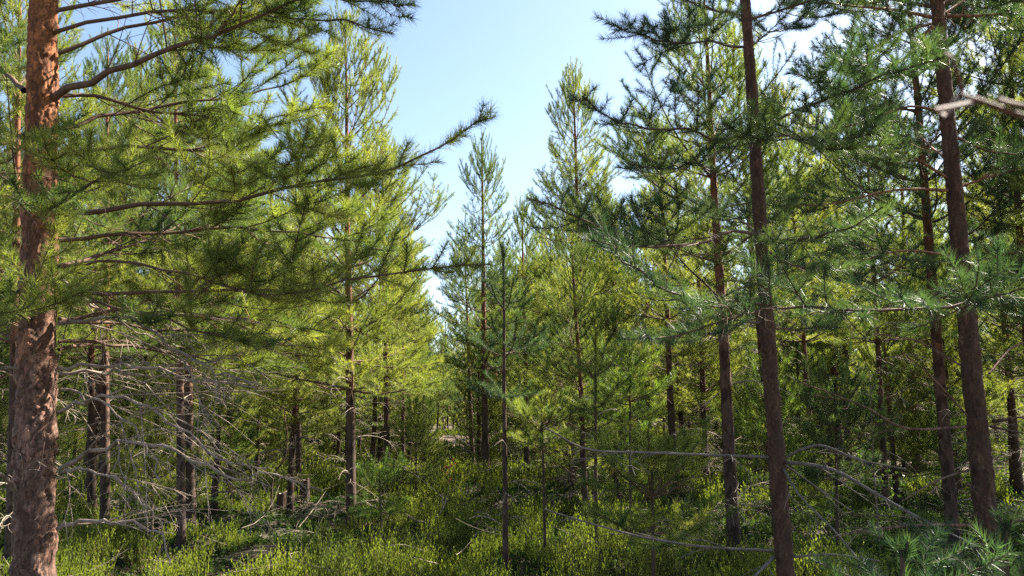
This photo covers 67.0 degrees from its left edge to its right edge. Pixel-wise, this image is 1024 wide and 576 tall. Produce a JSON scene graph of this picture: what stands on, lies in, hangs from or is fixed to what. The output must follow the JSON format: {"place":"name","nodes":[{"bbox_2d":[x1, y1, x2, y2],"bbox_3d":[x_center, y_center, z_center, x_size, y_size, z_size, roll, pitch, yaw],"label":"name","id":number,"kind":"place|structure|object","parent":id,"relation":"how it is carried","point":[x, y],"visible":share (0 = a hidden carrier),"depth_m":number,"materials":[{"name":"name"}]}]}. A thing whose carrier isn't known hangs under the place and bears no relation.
{"place":"outdoors","nodes":[
{"label":"outdoors","id":0,"kind":"place"},
{"bbox_2d":[0,421,1023,575],"bbox_3d":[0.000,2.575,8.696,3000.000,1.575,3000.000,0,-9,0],"label":"ground","id":1,"kind":"structure","parent":0,"point":[298,516],"depth_m":10.22,"materials":[{"name":"brown soil"}]},
{"bbox_2d":[0,333,75,511],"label":"pine sapling","id":2,"kind":"object","parent":1,"relation":"on","point":[6,395],"visible":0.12,"depth_m":12.46,"materials":[{"name":"green plant"}]},
{"bbox_2d":[2,338,87,454],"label":"pine sapling","id":3,"kind":"object","parent":1,"relation":"on","point":[71,437],"visible":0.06,"depth_m":20.50,"materials":[{"name":"green plant"}]},
{"bbox_2d":[0,49,93,499],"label":"pine tree","id":4,"kind":"object","parent":1,"relation":"on","point":[5,359],"visible":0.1,"depth_m":11.46,"materials":[{"name":"green plant"}]},
{"bbox_2d":[0,157,111,480],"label":"pine tree","id":5,"kind":"object","parent":1,"relation":"on","point":[76,376],"visible":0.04,"depth_m":16.40,"materials":[{"name":"green plant"}]},
{"bbox_2d":[55,408,81,465],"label":"pine sapling","id":6,"kind":"object","parent":1,"relation":"on","point":[65,452],"visible":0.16,"depth_m":23.00,"materials":[{"name":"green plant"}]},
{"bbox_2d":[0,0,161,562],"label":"pine tree","id":7,"kind":"object","parent":1,"relation":"on","point":[66,104],"visible":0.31,"depth_m":8.16,"materials":[{"name":"green plant"}]},
{"bbox_2d":[60,356,111,467],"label":"pine sapling","id":8,"kind":"object","parent":1,"relation":"on","point":[74,446],"visible":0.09,"depth_m":23.86,"materials":[{"name":"green plant"}]},
{"bbox_2d":[20,89,153,515],"bbox_3d":[-7.340,0.181,13.555,2.564,7.786,2.463,0,-9,0],"label":"pine tree","id":9,"kind":"object","parent":1,"relation":"on","point":[91,356],"visible":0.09,"depth_m":13.30,"materials":[{"name":"green plant"}]},
{"bbox_2d":[10,26,171,525],"bbox_3d":[-6.444,-0.256,12.281,2.615,8.210,2.395,0,-9,0],"label":"pine tree","id":10,"kind":"object","parent":1,"relation":"on","point":[105,443],"visible":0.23,"depth_m":12.22,"materials":[{"name":"green plant"}]},
{"bbox_2d":[56,243,149,466],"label":"pine tree","id":11,"kind":"object","parent":1,"relation":"on","point":[96,376],"visible":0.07,"depth_m":22.15,"materials":[{"name":"green plant"}]},
{"bbox_2d":[56,234,161,478],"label":"pine tree","id":12,"kind":"object","parent":1,"relation":"on","point":[86,397],"visible":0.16,"depth_m":18.89,"materials":[{"name":"green plant"}]},
{"bbox_2d":[81,354,144,464],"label":"pine sapling","id":13,"kind":"object","parent":1,"relation":"on","point":[119,413],"visible":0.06,"depth_m":19.98,"materials":[{"name":"green plant"}]},
{"bbox_2d":[55,40,179,497],"bbox_3d":[-7.939,-0.520,15.436,2.971,9.635,3.340,4,-10,-25],"label":"pine tree","id":14,"kind":"object","parent":1,"relation":"on","point":[98,391],"visible":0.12,"depth_m":14.93,"materials":[{"name":"green plant"}]},
{"bbox_2d":[98,331,175,485],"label":"pine sapling","id":15,"kind":"object","parent":1,"relation":"on","point":[127,403],"visible":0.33,"depth_m":15.80,"materials":[{"name":"green plant"}]},
{"bbox_2d":[101,391,198,541],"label":"pine sapling","id":16,"kind":"object","parent":1,"relation":"on","point":[151,461],"visible":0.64,"depth_m":9.68,"materials":[{"name":"green plant"}]},
{"bbox_2d":[78,0,262,547],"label":"pine tree","id":17,"kind":"object","parent":1,"relation":"on","point":[181,537],"visible":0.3,"depth_m":9.43,"materials":[{"name":"green plant"}]},
{"bbox_2d":[92,25,268,530],"bbox_3d":[-4.619,-0.326,10.540,2.437,7.554,2.500,0,-9,0],"label":"pine tree","id":18,"kind":"object","parent":1,"relation":"on","point":[190,470],"visible":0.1,"depth_m":10.25,"materials":[{"name":"green plant"}]},
{"bbox_2d":[153,339,244,493],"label":"pine sapling","id":19,"kind":"object","parent":1,"relation":"on","point":[195,406],"visible":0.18,"depth_m":12.02,"materials":[{"name":"green plant"}]},
{"bbox_2d":[152,200,268,478],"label":"pine tree","id":20,"kind":"object","parent":1,"relation":"on","point":[243,403],"visible":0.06,"depth_m":16.57,"materials":[{"name":"green plant"}]},
{"bbox_2d":[165,369,271,514],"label":"pine sapling","id":21,"kind":"object","parent":1,"relation":"on","point":[238,437],"visible":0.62,"depth_m":10.98,"materials":[{"name":"green plant"}]},
{"bbox_2d":[158,79,293,505],"bbox_3d":[-5.279,-0.007,14.177,2.527,8.110,2.038,-2,-10,11],"label":"pine tree","id":22,"kind":"object","parent":1,"relation":"on","point":[239,349],"visible":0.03,"depth_m":13.99,"materials":[{"name":"green plant"}]},
{"bbox_2d":[194,349,267,482],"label":"pine sapling","id":23,"kind":"object","parent":1,"relation":"on","point":[248,412],"visible":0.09,"depth_m":17.37,"materials":[{"name":"green plant"}]},
{"bbox_2d":[0,0,503,575],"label":"pine tree","id":24,"kind":"object","parent":1,"relation":"on","point":[32,482],"visible":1,"depth_m":3.38,"materials":[{"name":"green plant"}]},
{"bbox_2d":[234,351,289,476],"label":"pine sapling","id":25,"kind":"object","parent":1,"relation":"on","point":[257,442],"visible":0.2,"depth_m":19.28,"materials":[{"name":"green plant"}]},
{"bbox_2d":[254,348,320,463],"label":"pine sapling","id":26,"kind":"object","parent":1,"relation":"on","point":[288,420],"visible":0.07,"depth_m":21.06,"materials":[{"name":"green plant"}]},
{"bbox_2d":[262,353,322,473],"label":"pine sapling","id":27,"kind":"object","parent":1,"relation":"on","point":[307,454],"visible":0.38,"depth_m":18.57,"materials":[{"name":"green plant"}]},
{"bbox_2d":[240,190,359,515],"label":"pine tree","id":28,"kind":"object","parent":1,"relation":"on","point":[294,399],"visible":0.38,"depth_m":11.99,"materials":[{"name":"green plant"}]},
{"bbox_2d":[258,153,344,483],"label":"pine tree","id":29,"kind":"object","parent":1,"relation":"on","point":[298,454],"visible":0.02,"depth_m":16.70,"materials":[{"name":"green plant"}]},
{"bbox_2d":[312,290,372,458],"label":"pine tree","id":30,"kind":"object","parent":1,"relation":"on","point":[337,448],"visible":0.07,"depth_m":26.90,"materials":[{"name":"green plant"}]},
{"bbox_2d":[302,216,383,464],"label":"pine tree","id":31,"kind":"object","parent":1,"relation":"on","point":[325,366],"visible":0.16,"depth_m":22.49,"materials":[{"name":"green plant"}]},
{"bbox_2d":[226,0,462,530],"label":"pine tree","id":32,"kind":"object","parent":1,"relation":"on","point":[325,80],"visible":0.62,"depth_m":11.11,"materials":[{"name":"green plant"}]},
{"bbox_2d":[355,364,400,461],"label":"pine sapling","id":33,"kind":"object","parent":1,"relation":"on","point":[379,441],"visible":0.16,"depth_m":24.80,"materials":[{"name":"green plant"}]},
{"bbox_2d":[347,447,411,545],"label":"pine sapling","id":34,"kind":"object","parent":1,"relation":"on","point":[377,512],"visible":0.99,"depth_m":9.66,"materials":[{"name":"green plant"}]},
{"bbox_2d":[330,223,428,465],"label":"pine tree","id":35,"kind":"object","parent":1,"relation":"on","point":[374,418],"visible":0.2,"depth_m":20.23,"materials":[{"name":"green plant"}]},
{"bbox_2d":[329,121,444,494],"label":"pine tree","id":36,"kind":"object","parent":1,"relation":"on","point":[385,379],"visible":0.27,"depth_m":16.02,"materials":[{"name":"green plant"}]},
{"bbox_2d":[366,233,446,470],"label":"pine tree","id":37,"kind":"object","parent":1,"relation":"on","point":[424,353],"visible":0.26,"depth_m":18.55,"materials":[{"name":"green plant"}]},
{"bbox_2d":[372,254,444,458],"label":"pine tree","id":38,"kind":"object","parent":1,"relation":"on","point":[433,314],"visible":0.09,"depth_m":25.94,"materials":[{"name":"green plant"}]},
{"bbox_2d":[380,347,441,464],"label":"pine sapling","id":39,"kind":"object","parent":1,"relation":"on","point":[409,441],"visible":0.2,"depth_m":23.09,"materials":[{"name":"green plant"}]},
{"bbox_2d":[382,391,451,505],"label":"pine sapling","id":40,"kind":"object","parent":1,"relation":"on","point":[415,438],"visible":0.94,"depth_m":12.68,"materials":[{"name":"green plant"}]},
{"bbox_2d":[418,292,451,429],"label":"pine tree","id":41,"kind":"object","parent":1,"relation":"on","point":[437,344],"visible":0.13,"depth_m":50.51,"materials":[{"name":"green plant"}]},
{"bbox_2d":[429,328,459,427],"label":"pine tree","id":42,"kind":"object","parent":1,"relation":"on","point":[450,388],"visible":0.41,"depth_m":53.96,"materials":[{"name":"green plant"}]},
{"bbox_2d":[432,307,464,430],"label":"pine tree","id":43,"kind":"object","parent":1,"relation":"on","point":[444,323],"visible":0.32,"depth_m":55.37,"materials":[{"name":"green plant"}]},
{"bbox_2d":[440,229,500,463],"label":"pine tree","id":44,"kind":"object","parent":1,"relation":"on","point":[455,250],"visible":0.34,"depth_m":22.05,"materials":[{"name":"green plant"}]},
{"bbox_2d":[445,332,512,473],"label":"pine sapling","id":45,"kind":"object","parent":1,"relation":"on","point":[478,402],"visible":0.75,"depth_m":17.74,"materials":[{"name":"green plant"}]},
{"bbox_2d":[430,127,539,478],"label":"pine tree","id":46,"kind":"object","parent":1,"relation":"on","point":[462,366],"visible":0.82,"depth_m":17.17,"materials":[{"name":"green plant"}]},
{"bbox_2d":[462,237,532,451],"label":"pine tree","id":47,"kind":"object","parent":1,"relation":"on","point":[500,407],"visible":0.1,"depth_m":26.68,"materials":[{"name":"green plant"}]},
{"bbox_2d":[459,236,550,571],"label":"pine tree","id":48,"kind":"object","parent":1,"relation":"on","point":[511,342],"visible":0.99,"depth_m":7.53,"materials":[{"name":"green plant"}]},
{"bbox_2d":[0,425,1023,575],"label":"heather","id":49,"kind":"object","parent":1,"relation":"on","point":[76,551],"visible":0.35,"depth_m":8.75,"materials":[{"name":"green plant"}]},
{"bbox_2d":[0,427,1023,575],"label":"bilberry","id":50,"kind":"object","parent":1,"relation":"on","point":[858,541],"visible":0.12,"depth_m":10.17,"materials":[{"name":"green plant"}]},
{"bbox_2d":[0,436,1023,575],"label":"twig litter","id":51,"kind":"object","parent":1,"relation":"on","point":[767,506],"visible":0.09,"depth_m":11.01,"materials":[{"name":"brown wood"}]},
{"bbox_2d":[471,194,568,472],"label":"pine tree","id":52,"kind":"object","parent":1,"relation":"on","point":[521,270],"visible":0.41,"depth_m":18.49,"materials":[{"name":"green plant"}]},
{"bbox_2d":[497,231,568,454],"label":"pine tree","id":53,"kind":"object","parent":1,"relation":"on","point":[536,297],"visible":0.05,"depth_m":25.04,"materials":[{"name":"green plant"}]},
{"bbox_2d":[493,383,592,549],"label":"pine sapling","id":54,"kind":"object","parent":1,"relation":"on","point":[520,437],"visible":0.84,"depth_m":7.80,"materials":[{"name":"green plant"}]},
{"bbox_2d":[522,209,609,460],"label":"pine tree","id":55,"kind":"object","parent":1,"relation":"on","point":[553,239],"visible":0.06,"depth_m":22.15,"materials":[{"name":"green plant"}]},
{"bbox_2d":[507,257,633,510],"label":"pine sapling","id":56,"kind":"object","parent":1,"relation":"on","point":[536,382],"visible":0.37,"depth_m":12.14,"materials":[{"name":"green plant"}]},
{"bbox_2d":[513,55,636,496],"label":"pine tree","id":57,"kind":"object","parent":1,"relation":"on","point":[575,168],"visible":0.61,"depth_m":15.37,"materials":[{"name":"green plant"}]},
{"bbox_2d":[153,333,999,430],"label":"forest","id":58,"kind":"object","parent":1,"relation":"on","point":[445,419],"visible":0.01,"depth_m":67.96,"materials":[{"name":"green plant"}]},
{"bbox_2d":[525,193,647,519],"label":"pine tree","id":59,"kind":"object","parent":1,"relation":"on","point":[576,308],"visible":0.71,"depth_m":11.17,"materials":[{"name":"green plant"}]},
{"bbox_2d":[555,340,625,503],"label":"pine sapling","id":60,"kind":"object","parent":1,"relation":"on","point":[602,477],"visible":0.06,"depth_m":13.70,"materials":[{"name":"green plant"}]},
{"bbox_2d":[556,328,643,573],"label":"pine sapling","id":61,"kind":"object","parent":1,"relation":"on","point":[594,404],"visible":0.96,"depth_m":6.91,"materials":[{"name":"green plant"}]},
{"bbox_2d":[557,167,656,464],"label":"pine tree","id":62,"kind":"object","parent":1,"relation":"on","point":[601,192],"visible":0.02,"depth_m":20.50,"materials":[{"name":"green plant"}]},
{"bbox_2d":[576,372,657,507],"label":"pine sapling","id":63,"kind":"object","parent":1,"relation":"on","point":[616,476],"visible":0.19,"depth_m":12.32,"materials":[{"name":"green plant"}]},
{"bbox_2d":[573,187,665,479],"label":"pine tree","id":64,"kind":"object","parent":1,"relation":"on","point":[603,258],"visible":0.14,"depth_m":17.08,"materials":[{"name":"green plant"}]},
{"bbox_2d":[582,326,676,557],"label":"pine sapling","id":65,"kind":"object","parent":1,"relation":"on","point":[630,373],"visible":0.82,"depth_m":8.03,"materials":[{"name":"green plant"}]},
{"bbox_2d":[605,183,693,454],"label":"pine tree","id":66,"kind":"object","parent":1,"relation":"on","point":[650,426],"visible":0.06,"depth_m":21.47,"materials":[{"name":"green plant"}]},
{"bbox_2d":[573,415,744,575],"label":"pine sapling","id":67,"kind":"object","parent":1,"relation":"on","point":[649,466],"visible":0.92,"depth_m":5.70,"materials":[{"name":"green plant"}]},
{"bbox_2d":[601,105,725,497],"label":"pine tree","id":68,"kind":"object","parent":1,"relation":"on","point":[669,356],"visible":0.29,"depth_m":14.91,"materials":[{"name":"green plant"}]},
{"bbox_2d":[624,174,731,463],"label":"pine tree","id":69,"kind":"object","parent":1,"relation":"on","point":[679,414],"visible":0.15,"depth_m":19.61,"materials":[{"name":"green plant"}]},
{"bbox_2d":[662,361,719,458],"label":"pine sapling","id":70,"kind":"object","parent":1,"relation":"on","point":[707,413],"visible":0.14,"depth_m":21.78,"materials":[{"name":"green plant"}]},
{"bbox_2d":[643,137,761,482],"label":"pine tree","id":71,"kind":"object","parent":1,"relation":"on","point":[702,395],"visible":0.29,"depth_m":16.89,"materials":[{"name":"green plant"}]},
{"bbox_2d":[676,239,739,463],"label":"pine tree","id":72,"kind":"object","parent":1,"relation":"on","point":[706,375],"visible":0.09,"depth_m":22.87,"materials":[{"name":"green plant"}]},
{"bbox_2d":[591,0,833,569],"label":"pine tree","id":73,"kind":"object","parent":1,"relation":"on","point":[730,479],"visible":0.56,"depth_m":7.96,"materials":[{"name":"green plant"}]},
{"bbox_2d":[674,234,758,459],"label":"pine tree","id":74,"kind":"object","parent":1,"relation":"on","point":[718,422],"visible":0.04,"depth_m":24.71,"materials":[{"name":"green plant"}]},
{"bbox_2d":[706,359,761,467],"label":"pine sapling","id":75,"kind":"object","parent":1,"relation":"on","point":[719,444],"visible":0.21,"depth_m":18.27,"materials":[{"name":"green plant"}]},
{"bbox_2d":[673,15,830,503],"bbox_3d":[3.713,-0.519,12.223,2.387,8.116,2.610,0,-9,0],"label":"pine tree","id":76,"kind":"object","parent":1,"relation":"on","point":[787,152],"visible":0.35,"depth_m":12.06,"materials":[{"name":"green plant"}]},
{"bbox_2d":[722,372,784,495],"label":"pine sapling","id":77,"kind":"object","parent":1,"relation":"on","point":[738,398],"visible":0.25,"depth_m":13.64,"materials":[{"name":"green plant"}]},
{"bbox_2d":[520,0,991,575],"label":"pine tree","id":78,"kind":"object","parent":1,"relation":"on","point":[760,232],"visible":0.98,"depth_m":4.07,"materials":[{"name":"green plant"}]},
{"bbox_2d":[711,161,820,467],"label":"pine tree","id":79,"kind":"object","parent":1,"relation":"on","point":[749,340],"visible":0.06,"depth_m":19.30,"materials":[{"name":"green plant"}]},
{"bbox_2d":[708,341,846,548],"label":"pine sapling","id":80,"kind":"object","parent":1,"relation":"on","point":[806,440],"visible":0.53,"depth_m":9.48,"materials":[{"name":"green plant"}]},
{"bbox_2d":[571,0,1023,369],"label":"pine tree","id":81,"kind":"object","parent":1,"relation":"on","point":[981,300],"visible":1,"depth_m":2.54,"materials":[{"name":"green plant"}]},
{"bbox_2d":[755,318,843,486],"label":"pine sapling","id":82,"kind":"object","parent":1,"relation":"on","point":[797,366],"visible":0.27,"depth_m":14.59,"materials":[{"name":"green plant"}]},
{"bbox_2d":[728,76,871,494],"bbox_3d":[4.927,0.020,13.048,2.325,7.790,2.228,-5,-11,27],"label":"pine tree","id":83,"kind":"object","parent":1,"relation":"on","point":[803,337],"visible":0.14,"depth_m":13.03,"materials":[{"name":"green plant"}]},
{"bbox_2d":[795,338,865,481],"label":"pine sapling","id":84,"kind":"object","parent":1,"relation":"on","point":[829,453],"visible":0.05,"depth_m":16.76,"materials":[{"name":"green plant"}]},
{"bbox_2d":[769,106,898,488],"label":"pine tree","id":85,"kind":"object","parent":1,"relation":"on","point":[834,369],"visible":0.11,"depth_m":15.97,"materials":[{"name":"green plant"}]},
{"bbox_2d":[774,111,911,476],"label":"pine tree","id":86,"kind":"object","parent":1,"relation":"on","point":[867,382],"visible":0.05,"depth_m":17.37,"materials":[{"name":"green plant"}]},
{"bbox_2d":[788,341,907,550],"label":"pine sapling","id":87,"kind":"object","parent":1,"relation":"on","point":[854,409],"visible":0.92,"depth_m":8.77,"materials":[{"name":"green plant"}]},
{"bbox_2d":[796,84,957,519],"bbox_3d":[5.257,0.008,11.187,2.038,6.718,2.028,7,-12,-37],"label":"pine tree","id":88,"kind":"object","parent":1,"relation":"on","point":[877,340],"visible":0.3,"depth_m":10.91,"materials":[{"name":"green plant"}]},
{"bbox_2d":[842,299,940,504],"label":"pine sapling","id":89,"kind":"object","parent":1,"relation":"on","point":[916,446],"visible":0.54,"depth_m":13.04,"materials":[{"name":"green plant"}]},
{"bbox_2d":[765,0,1023,575],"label":"pine tree","id":90,"kind":"object","parent":1,"relation":"on","point":[982,485],"visible":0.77,"depth_m":5.57,"materials":[{"name":"green plant"}]},
{"bbox_2d":[862,296,936,472],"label":"pine sapling","id":91,"kind":"object","parent":1,"relation":"on","point":[903,433],"visible":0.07,"depth_m":18.94,"materials":[{"name":"green plant"}]},
{"bbox_2d":[778,0,1023,573],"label":"pine tree","id":92,"kind":"object","parent":1,"relation":"on","point":[926,216],"visible":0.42,"depth_m":8.18,"materials":[{"name":"green plant"}]},
{"bbox_2d":[850,92,960,479],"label":"pine tree","id":93,"kind":"object","parent":1,"relation":"on","point":[917,317],"visible":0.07,"depth_m":17.97,"materials":[{"name":"green plant"}]},
{"bbox_2d":[803,516,1017,575],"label":"pine sapling","id":94,"kind":"object","parent":1,"relation":"on","point":[905,552],"visible":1,"depth_m":2.66,"materials":[{"name":"green plant"}]},
{"bbox_2d":[883,162,996,462],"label":"pine tree","id":95,"kind":"object","parent":1,"relation":"on","point":[955,387],"visible":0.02,"depth_m":21.47,"materials":[{"name":"green plant"}]},
{"bbox_2d":[881,233,1018,496],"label":"pine sapling","id":96,"kind":"object","parent":1,"relation":"on","point":[949,385],"visible":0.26,"depth_m":13.69,"materials":[{"name":"green plant"}]},
{"bbox_2d":[905,386,1003,511],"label":"pine sapling","id":97,"kind":"object","parent":1,"relation":"on","point":[953,431],"visible":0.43,"depth_m":12.57,"materials":[{"name":"green plant"}]},
{"bbox_2d":[898,506,1023,575],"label":"pine sapling","id":98,"kind":"object","parent":1,"relation":"on","point":[1007,524],"visible":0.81,"depth_m":3.16,"materials":[{"name":"green plant"}]},
{"bbox_2d":[906,0,1023,395],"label":"pine tree","id":99,"kind":"object","parent":1,"relation":"on","point":[1017,227],"visible":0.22,"depth_m":8.85,"materials":[{"name":"green plant"}]},
{"bbox_2d":[923,93,1023,497],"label":"pine tree","id":100,"kind":"object","parent":1,"relation":"on","point":[1018,477],"visible":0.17,"depth_m":13.74,"materials":[{"name":"green plant"}]},
{"bbox_2d":[945,173,1023,488],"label":"pine tree","id":101,"kind":"object","parent":1,"relation":"on","point":[1009,447],"visible":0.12,"depth_m":16.00,"materials":[{"name":"green plant"}]},
{"bbox_2d":[948,9,1023,506],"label":"pine tree","id":102,"kind":"object","parent":1,"relation":"on","point":[1003,312],"visible":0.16,"depth_m":11.75,"materials":[{"name":"green plant"}]},
{"bbox_2d":[961,15,1023,368],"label":"pine tree","id":103,"kind":"object","parent":1,"relation":"on","point":[1018,58],"visible":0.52,"depth_m":7.86,"materials":[{"name":"green plant"}]},
{"bbox_2d":[0,0,1023,398],"label":"sky","id":104,"kind":"structure","parent":0,"point":[458,53],"materials":[{"name":"blue"}]},
{"bbox_2d":[833,369,910,549],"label":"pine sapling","id":105,"kind":"object","parent":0,"point":[868,439],"visible":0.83,"depth_m":8.46,"materials":[{"name":"green plant"}]},
{"bbox_2d":[932,52,1023,119],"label":"branch","id":106,"kind":"object","parent":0,"point":[955,104],"visible":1,"depth_m":0.38,"materials":[{"name":"grey wood"}]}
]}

